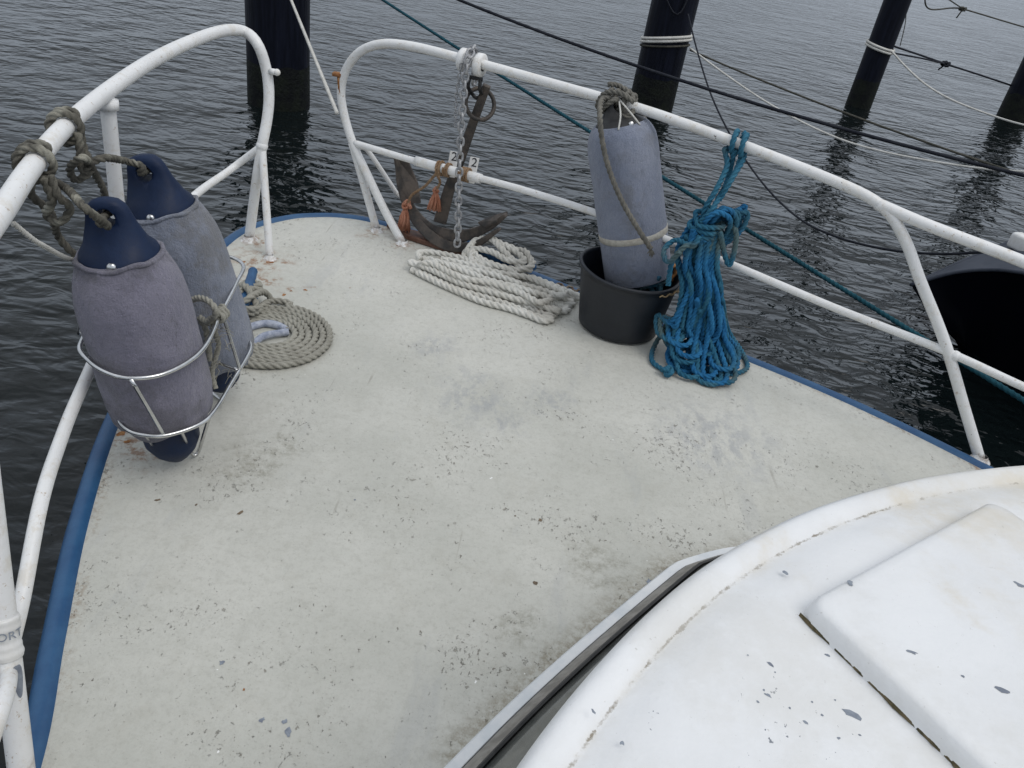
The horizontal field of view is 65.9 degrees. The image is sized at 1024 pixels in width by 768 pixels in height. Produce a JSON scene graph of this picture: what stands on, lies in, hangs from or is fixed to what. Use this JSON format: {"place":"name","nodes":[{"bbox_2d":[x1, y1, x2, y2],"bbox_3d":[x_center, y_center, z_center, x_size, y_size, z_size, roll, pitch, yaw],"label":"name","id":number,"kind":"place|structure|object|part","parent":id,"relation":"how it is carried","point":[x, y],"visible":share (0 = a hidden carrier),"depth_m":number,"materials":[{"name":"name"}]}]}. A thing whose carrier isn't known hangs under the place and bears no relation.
{"place":"outdoors","nodes":[
{"label":"outdoors","id":0,"kind":"place"},
{"bbox_2d":[0,0,1023,767],"bbox_3d":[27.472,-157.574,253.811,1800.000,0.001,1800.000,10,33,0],"label":"water","id":1,"kind":"structure","parent":0,"point":[192,118],"depth_m":7.21,"materials":[{"name":"black liquid"}]},
{"bbox_2d":[244,0,309,111],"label":"mooring pile","id":2,"kind":"object","parent":1,"relation":"in","point":[274,26],"visible":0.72,"depth_m":6.89,"materials":[{"name":"black wood"}]},
{"bbox_2d":[290,0,338,114],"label":"mooring line","id":3,"kind":"object","parent":2,"relation":"attached to","point":[330,96],"visible":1,"depth_m":3.54,"materials":[{"name":"white fabric"}]},
{"bbox_2d":[0,24,1023,767],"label":"motor boat","id":4,"kind":"object","parent":1,"relation":"on","point":[408,518],"visible":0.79,"depth_m":1.59,"materials":[{"name":"paint"}]},
{"bbox_2d":[11,221,73,261],"bbox_3d":[-0.850,-0.298,1.544,0.023,0.293,0.614,0,34,-15],"label":"thin line","id":5,"kind":"object","parent":4,"relation":"attached to","point":[29,236],"visible":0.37,"depth_m":1.30,"materials":[{"name":"white fabric"}]},
{"bbox_2d":[11,139,112,257],"bbox_3d":[-0.806,-0.301,1.459,0.141,0.312,0.238,2,34,-13],"label":"fender line","id":6,"kind":"object","parent":4,"relation":"attached to","point":[50,183],"visible":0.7,"depth_m":1.36,"materials":[{"name":"fabric"}]},
{"bbox_2d":[44,106,150,210],"bbox_3d":[-0.837,-0.445,1.631,0.113,0.269,0.261,15,33,7],"label":"fender line","id":7,"kind":"object","parent":4,"relation":"attached to","point":[84,161],"visible":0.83,"depth_m":1.52,"materials":[{"name":"fabric"}]},
{"bbox_2d":[77,255,252,456],"bbox_3d":[-0.797,-0.048,1.865,0.336,0.341,0.626,4,33,-10],"label":"fender basket","id":8,"kind":"object","parent":4,"relation":"on","point":[132,379],"visible":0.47,"depth_m":1.65,"materials":[{"name":"silver metal"}]},
{"bbox_2d":[72,196,212,461],"bbox_3d":[-0.758,-0.087,1.638,0.243,0.620,0.223,10,33,0],"label":"boat fender","id":9,"kind":"object","parent":8,"relation":"in","point":[134,310],"visible":0.96,"depth_m":1.53,"materials":[{"name":"fabric"}]},
{"bbox_2d":[126,153,254,392],"bbox_3d":[-0.763,-0.240,1.880,0.275,0.612,0.235,10,33,0],"label":"boat fender","id":10,"kind":"object","parent":8,"relation":"in","point":[171,213],"visible":0.61,"depth_m":1.76,"materials":[{"name":"fabric"}]},
{"bbox_2d":[191,295,235,388],"bbox_3d":[-0.677,-0.098,1.812,0.101,0.257,0.068,29,37,27],"label":"frayed lashing","id":11,"kind":"object","parent":8,"relation":"hanging from","point":[222,311],"visible":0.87,"depth_m":1.80,"materials":[{"name":"grey fabric"}]},
{"bbox_2d":[239,279,332,369],"bbox_3d":[-0.713,-0.191,2.338,0.376,0.093,0.424,10,33,0],"label":"coiled rope","id":12,"kind":"object","parent":4,"relation":"on","point":[293,349],"visible":0.67,"depth_m":2.35,"materials":[{"name":"beige fabric"}]},
{"bbox_2d":[397,160,444,232],"bbox_3d":[-0.328,-0.701,2.958,0.084,0.337,0.214,-23,45,-40],"label":"orange tassel line","id":13,"kind":"object","parent":4,"relation":"hanging from","point":[434,204],"visible":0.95,"depth_m":2.96,"materials":[{"name":"fabric"}]},
{"bbox_2d":[394,75,507,251],"bbox_3d":[-0.232,-0.802,2.864,0.512,0.664,0.142,23,35,19],"label":"anchor","id":14,"kind":"object","parent":4,"relation":"hanging from","point":[442,238],"visible":0.91,"depth_m":2.97,"materials":[{"name":"metal"}]},
{"bbox_2d":[441,163,471,182],"bbox_3d":[-0.193,-0.750,2.800,0.107,0.058,0.052,23,35,19],"label":"rail seizing","id":15,"kind":"object","parent":4,"relation":"attached to","point":[463,177],"visible":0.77,"depth_m":2.78,"materials":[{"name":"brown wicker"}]},
{"bbox_2d":[453,44,477,247],"bbox_3d":[-0.174,-0.824,2.758,0.085,0.688,0.163,10,33,0],"label":"anchor chain","id":16,"kind":"object","parent":4,"relation":"hanging from","point":[473,49],"visible":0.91,"depth_m":2.66,"materials":[{"name":"silver metal"}]},
{"bbox_2d":[407,236,579,323],"bbox_3d":[-0.054,-0.403,2.813,0.604,0.126,0.343,26,36,24],"label":"white rope","id":17,"kind":"object","parent":4,"relation":"on","point":[470,273],"visible":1,"depth_m":2.78,"materials":[{"name":"white fabric"}]},
{"bbox_2d":[556,283,579,291],"bbox_3d":[0.201,-0.345,2.889,0.314,0.024,0.065,15,33,8],"label":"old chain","id":18,"kind":"object","parent":4,"relation":"on","point":[571,287],"visible":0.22,"depth_m":2.90,"materials":[{"name":"grey metal"}]},
{"bbox_3d":[0.630,0.984,0.899,2.777,0.057,2.219,10,33,0],"label":"window frame","id":19,"kind":"part","parent":4,"relation":"part of","materials":[{"name":"metal"}]},
{"bbox_3d":[0.655,0.838,0.742,2.714,0.391,2.257,10,33,0],"label":"window pane","id":20,"kind":"part","parent":4,"relation":"part of","materials":[{"name":"grey glass"}]},
{"bbox_2d":[595,81,654,256],"bbox_3d":[0.359,-0.676,2.462,0.266,0.452,0.288,10,33,0],"label":"fender line","id":21,"kind":"object","parent":4,"relation":"hanging from","point":[607,99],"visible":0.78,"depth_m":2.39,"materials":[{"name":"grey fabric"}]},
{"bbox_2d":[579,246,679,343],"bbox_3d":[0.381,-0.298,2.662,0.354,0.225,0.342,10,33,0],"label":"bucket","id":22,"kind":"object","parent":4,"relation":"on","point":[609,311],"visible":0.73,"depth_m":2.56,"materials":[{"name":"black plastic"}]},
{"bbox_2d":[588,96,669,288],"bbox_3d":[0.391,-0.601,2.538,0.360,0.592,0.226,16,33,9],"label":"boat fender","id":23,"kind":"object","parent":22,"relation":"in","point":[633,153],"visible":0.8,"depth_m":2.46,"materials":[{"name":"fabric"}]},
{"bbox_2d":[634,276,665,290],"bbox_3d":[0.460,-0.345,2.647,0.120,0.109,0.147,10,33,0],"label":"rope in bucket","id":24,"kind":"object","parent":22,"relation":"in","point":[659,286],"visible":0.25,"depth_m":2.60,"materials":[{"name":"blue fabric"}]},
{"bbox_2d":[671,264,676,282],"bbox_3d":[0.522,-0.366,2.626,0.069,0.072,0.019,-14,39,-32],"label":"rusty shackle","id":25,"kind":"object","parent":22,"relation":"in","point":[674,273],"visible":0.35,"depth_m":2.64,"materials":[{"name":"brown metal"}]},
{"bbox_2d":[649,128,749,386],"bbox_3d":[0.669,-0.372,2.399,0.407,0.725,0.322,-5,35,-22],"label":"blue rope","id":26,"kind":"object","parent":4,"relation":"attached to","point":[698,320],"visible":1,"depth_m":2.44,"materials":[{"name":"blue fabric"}]},
{"bbox_2d":[381,0,1023,403],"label":"mooring line","id":27,"kind":"object","parent":4,"relation":"attached to","point":[857,298],"visible":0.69,"depth_m":2.96,"materials":[{"name":"fabric"}]},
{"bbox_2d":[632,0,698,112],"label":"mooring pile","id":28,"kind":"object","parent":1,"relation":"in","point":[653,89],"visible":0.56,"depth_m":8.87,"materials":[{"name":"black wood"}]},
{"bbox_2d":[666,0,983,254],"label":"mooring line","id":29,"kind":"object","parent":28,"relation":"attached to","point":[851,241],"visible":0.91,"depth_m":6.10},
{"bbox_2d":[640,43,1009,169],"bbox_3d":[2.847,-2.656,7.437,0.561,0.123,5.087,-11,38,-29],"label":"mooring line","id":30,"kind":"object","parent":28,"relation":"attached to","point":[849,114],"visible":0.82,"depth_m":7.47,"materials":[{"name":"black fabric"}]},
{"bbox_2d":[640,34,1023,172],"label":"mooring line","id":31,"kind":"object","parent":28,"relation":"attached to","point":[643,39],"visible":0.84,"depth_m":7.92,"materials":[{"name":"white fabric"}]},
{"bbox_2d":[846,0,911,109],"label":"mooring pile","id":32,"kind":"object","parent":1,"relation":"in","point":[889,21],"visible":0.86,"depth_m":10.94,"materials":[{"name":"black wood"}]},
{"bbox_2d":[900,15,906,45],"bbox_3d":[5.531,-5.770,10.268,0.127,2.595,0.106,10,33,0],"label":"mooring line","id":33,"kind":"object","parent":32,"relation":"hanging from","point":[903,30],"visible":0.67,"depth_m":10.90,"materials":[{"name":"grey fabric"}]},
{"bbox_2d":[865,39,1023,125],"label":"mooring line","id":34,"kind":"object","parent":32,"relation":"attached to","point":[870,44],"visible":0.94,"depth_m":10.72,"materials":[{"name":"white fabric"}]},
{"bbox_2d":[894,46,1010,85],"bbox_3d":[6.531,-4.707,11.697,2.893,0.434,0.170,-7,36,-25],"label":"mooring line","id":35,"kind":"object","parent":32,"relation":"attached to","point":[943,63],"visible":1,"depth_m":11.58,"materials":[{"name":"black fabric"}]},
{"bbox_2d":[924,0,1023,27],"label":"mooring line","id":36,"kind":"object","parent":32,"relation":"attached to","point":[961,8],"visible":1,"depth_m":13.64,"materials":[{"name":"fabric"}]},
{"bbox_2d":[909,232,1023,381],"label":"black boat","id":37,"kind":"object","parent":1,"relation":"on","point":[979,299],"visible":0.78,"depth_m":4.82,"materials":[{"name":"black plastic"}]},
{"bbox_2d":[997,57,1023,121],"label":"mooring pile","id":38,"kind":"object","parent":1,"relation":"in","point":[1011,107],"visible":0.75,"depth_m":12.24,"materials":[{"name":"black wood"}]},
{"bbox_2d":[457,0,1023,176],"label":"mooring line","id":39,"kind":"object","parent":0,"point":[987,166],"visible":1,"depth_m":4.97,"materials":[{"name":"black fabric"}]}
]}

